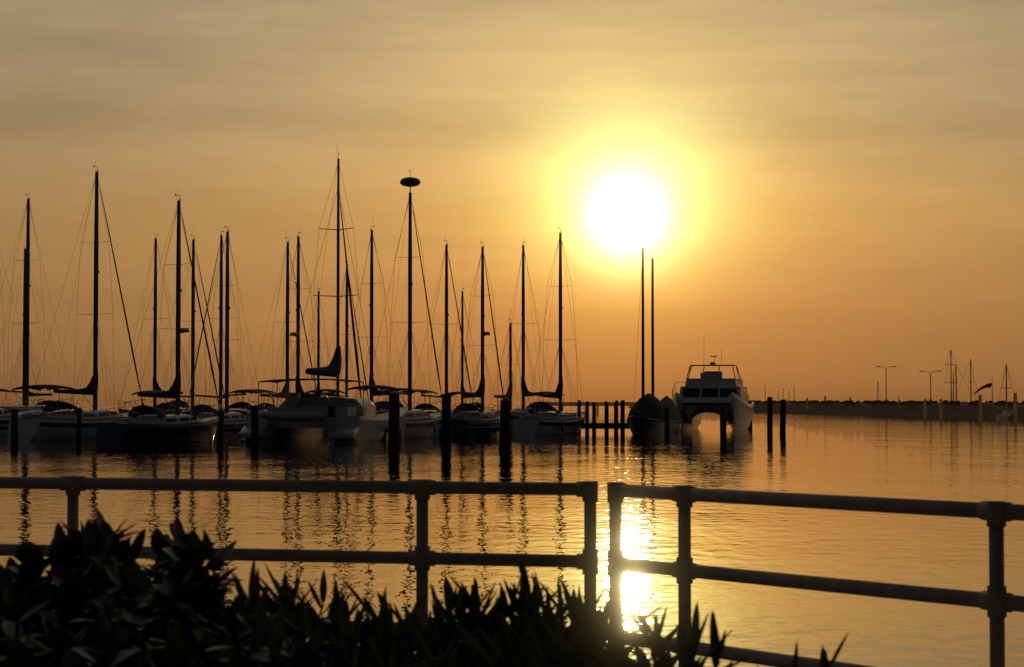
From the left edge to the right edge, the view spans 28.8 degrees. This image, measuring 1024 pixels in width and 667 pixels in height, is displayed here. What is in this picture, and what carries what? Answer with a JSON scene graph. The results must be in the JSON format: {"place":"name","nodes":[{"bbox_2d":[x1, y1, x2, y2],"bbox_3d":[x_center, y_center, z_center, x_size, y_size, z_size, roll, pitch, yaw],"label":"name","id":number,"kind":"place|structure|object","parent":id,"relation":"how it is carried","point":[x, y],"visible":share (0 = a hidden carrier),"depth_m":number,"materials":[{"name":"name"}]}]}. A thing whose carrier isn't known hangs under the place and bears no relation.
{"place":"outdoors","nodes":[
{"label":"outdoors","id":0,"kind":"place"},
{"bbox_2d":[0,400,1023,666],"bbox_3d":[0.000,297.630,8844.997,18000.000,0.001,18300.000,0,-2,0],"label":"water","id":1,"kind":"structure","parent":0,"point":[918,458],"depth_m":37.95,"materials":[{"name":"brown liquid"}]},
{"bbox_2d":[0,253,41,435],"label":"sailboat","id":2,"kind":"object","parent":1,"relation":"on","point":[5,415],"visible":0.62,"depth_m":121.67,"materials":[{"name":"white"}]},
{"bbox_2d":[0,194,74,413],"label":"sailboat","id":3,"kind":"object","parent":1,"relation":"on","point":[27,318],"visible":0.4,"depth_m":137.89,"materials":[{"name":"black"}]},
{"bbox_2d":[0,245,79,406],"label":"sailboat","id":4,"kind":"object","parent":1,"relation":"on","point":[23,342],"visible":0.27,"depth_m":185.09,"materials":[{"name":"black"}]},
{"bbox_2d":[7,165,144,440],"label":"sailboat","id":5,"kind":"object","parent":1,"relation":"on","point":[60,425],"visible":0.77,"depth_m":111.60,"materials":[{"name":"white"}]},
{"bbox_2d":[118,234,190,412],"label":"sailboat","id":6,"kind":"object","parent":1,"relation":"on","point":[155,382],"visible":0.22,"depth_m":150.13,"materials":[{"name":"black"}]},
{"bbox_2d":[96,194,220,443],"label":"sailboat","id":7,"kind":"object","parent":1,"relation":"on","point":[160,427],"visible":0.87,"depth_m":103.56,"materials":[{"name":"blue"}]},
{"bbox_2d":[131,235,224,415],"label":"sailboat","id":8,"kind":"object","parent":1,"relation":"on","point":[164,406],"visible":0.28,"depth_m":140.07,"materials":[{"name":"black"}]},
{"bbox_2d":[168,226,264,436],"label":"sailboat","id":9,"kind":"object","parent":1,"relation":"on","point":[234,419],"visible":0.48,"depth_m":121.68,"materials":[{"name":"black"}]},
{"bbox_2d":[186,231,270,415],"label":"sailboat","id":10,"kind":"object","parent":1,"relation":"on","point":[235,406],"visible":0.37,"depth_m":137.18,"materials":[{"name":"black"}]},
{"bbox_2d":[235,231,316,410],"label":"sailboat","id":11,"kind":"object","parent":1,"relation":"on","point":[263,391],"visible":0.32,"depth_m":141.83,"materials":[{"name":"black"}]},
{"bbox_2d":[267,232,345,433],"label":"sailboat","id":12,"kind":"object","parent":1,"relation":"on","point":[298,388],"visible":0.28,"depth_m":128.06,"materials":[{"name":"black"}]},
{"bbox_2d":[0,400,629,440],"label":"pier pilings","id":13,"kind":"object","parent":1,"relation":"on","point":[606,425],"visible":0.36,"depth_m":130.06,"materials":[{"name":"brown wood"}]},
{"bbox_2d":[300,288,334,388],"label":"sailboat","id":14,"kind":"object","parent":1,"relation":"on","point":[318,345],"visible":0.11,"depth_m":174.91,"materials":[{"name":"black"}]},
{"bbox_2d":[238,153,407,442],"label":"sailing catamaran","id":15,"kind":"object","parent":1,"relation":"on","point":[297,416],"visible":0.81,"depth_m":105.85,"materials":[{"name":"metal"}]},
{"bbox_2d":[313,261,368,398],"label":"sailboat","id":16,"kind":"object","parent":1,"relation":"on","point":[346,334],"visible":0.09,"depth_m":151.88,"materials":[{"name":"black"}]},
{"bbox_2d":[342,226,420,411],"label":"sailboat","id":17,"kind":"object","parent":1,"relation":"on","point":[373,392],"visible":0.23,"depth_m":133.05,"materials":[{"name":"black"}]},
{"bbox_2d":[347,170,441,437],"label":"sailboat","id":18,"kind":"object","parent":1,"relation":"on","point":[421,423],"visible":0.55,"depth_m":116.91,"materials":[{"name":"white"}]},
{"bbox_2d":[11,391,785,448],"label":"mooring piles","id":19,"kind":"object","parent":1,"relation":"on","point":[394,423],"visible":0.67,"depth_m":99.28,"materials":[{"name":"brown wood"}]},
{"bbox_2d":[400,240,473,432],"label":"sailboat","id":20,"kind":"object","parent":1,"relation":"on","point":[424,405],"visible":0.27,"depth_m":136.98,"materials":[{"name":"black"}]},
{"bbox_2d":[448,288,492,412],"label":"sailboat","id":21,"kind":"object","parent":1,"relation":"on","point":[462,388],"visible":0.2,"depth_m":175.89,"materials":[{"name":"black"}]},
{"bbox_2d":[439,242,503,435],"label":"sailboat","id":22,"kind":"object","parent":1,"relation":"on","point":[476,417],"visible":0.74,"depth_m":124.59,"materials":[{"name":"white"}]},
{"bbox_2d":[486,319,525,414],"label":"sailboat","id":23,"kind":"object","parent":1,"relation":"on","point":[510,368],"visible":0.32,"depth_m":151.94,"materials":[{"name":"black"}]},
{"bbox_2d":[498,237,564,430],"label":"sailboat","id":24,"kind":"object","parent":1,"relation":"on","point":[525,392],"visible":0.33,"depth_m":141.88,"materials":[{"name":"black"}]},
{"bbox_2d":[513,227,585,434],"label":"sailboat","id":25,"kind":"object","parent":1,"relation":"on","point":[560,422],"visible":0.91,"depth_m":127.02,"materials":[{"name":"white"}]},
{"bbox_2d":[546,402,635,412],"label":"pier","id":26,"kind":"structure","parent":1,"relation":"on","point":[631,404],"depth_m":348.29,"materials":[{"name":"brown wood"}]},
{"bbox_2d":[626,247,669,434],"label":"sailboat","id":27,"kind":"object","parent":1,"relation":"on","point":[646,414],"visible":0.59,"depth_m":128.90,"materials":[{"name":"brown wood"}]},
{"bbox_2d":[660,396,681,431],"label":"boat","id":28,"kind":"object","parent":1,"relation":"on","point":[674,415],"visible":0.26,"depth_m":135.68,"materials":[{"name":"beige fabric"}]},
{"bbox_2d":[672,349,753,430],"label":"power catamaran","id":29,"kind":"object","parent":1,"relation":"on","point":[695,400],"visible":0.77,"depth_m":146.06,"materials":[{"name":"white"}]},
{"bbox_2d":[628,400,1023,419],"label":"breakwater","id":30,"kind":"object","parent":1,"relation":"on","point":[964,409],"visible":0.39,"depth_m":281.02,"materials":[{"name":"grey stone"}]},
{"bbox_2d":[876,366,941,400],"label":"street lamps","id":31,"kind":"object","parent":30,"relation":"on","point":[886,399],"visible":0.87,"depth_m":275.82,"materials":[{"name":"grey metal"}]},
{"bbox_2d":[974,382,992,401],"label":"flag","id":32,"kind":"object","parent":30,"relation":"on","point":[988,385],"visible":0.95,"depth_m":248.70,"materials":[{"name":"grey fabric"}]},
{"bbox_2d":[806,393,1016,420],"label":"piles","id":33,"kind":"object","parent":1,"relation":"on","point":[980,407],"visible":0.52,"depth_m":236.40,"materials":[{"name":"brown wood"}]},
{"bbox_2d":[945,350,957,400],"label":"yacht","id":34,"kind":"object","parent":1,"relation":"on","point":[951,364],"visible":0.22,"depth_m":291.16,"materials":[{"name":"white"}]},
{"bbox_2d":[952,359,978,400],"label":"yacht","id":35,"kind":"object","parent":1,"relation":"on","point":[970,388],"visible":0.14,"depth_m":282.54,"materials":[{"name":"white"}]},
{"bbox_2d":[996,364,1018,418],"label":"yacht","id":36,"kind":"object","parent":1,"relation":"on","point":[1006,414],"visible":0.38,"depth_m":230.13,"materials":[{"name":"white"}]},
{"bbox_2d":[0,0,1023,399],"label":"sky","id":37,"kind":"structure","parent":0,"point":[821,194],"materials":[{"name":"orange"}]},
{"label":"quay deck","id":38,"kind":"structure","parent":0,"visible":0},
{"bbox_2d":[0,476,597,633],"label":"railing","id":39,"kind":"object","parent":38,"relation":"on","point":[421,558],"visible":0.68,"depth_m":10.72,"materials":[{"name":"galvanised steel"}]},
{"bbox_2d":[607,482,1023,666],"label":"railing","id":40,"kind":"object","parent":38,"relation":"on","point":[996,601],"visible":0.85,"depth_m":9.30,"materials":[{"name":"metal"}]},
{"bbox_3d":[0.400,1.501,5.753,9.000,0.464,3.200,0,-2,0],"label":"planter bed","id":41,"kind":"object","parent":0,"visible":0},
{"bbox_2d":[0,508,341,666],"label":"broadleaf shrub","id":42,"kind":"object","parent":41,"relation":"on","point":[103,599],"visible":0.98,"depth_m":5.30,"materials":[{"name":"green plant"}]},
{"bbox_2d":[167,557,848,666],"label":"plants","id":43,"kind":"object","parent":41,"relation":"on","point":[530,635],"visible":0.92,"depth_m":5.51,"materials":[{"name":"green plant"}]}
]}

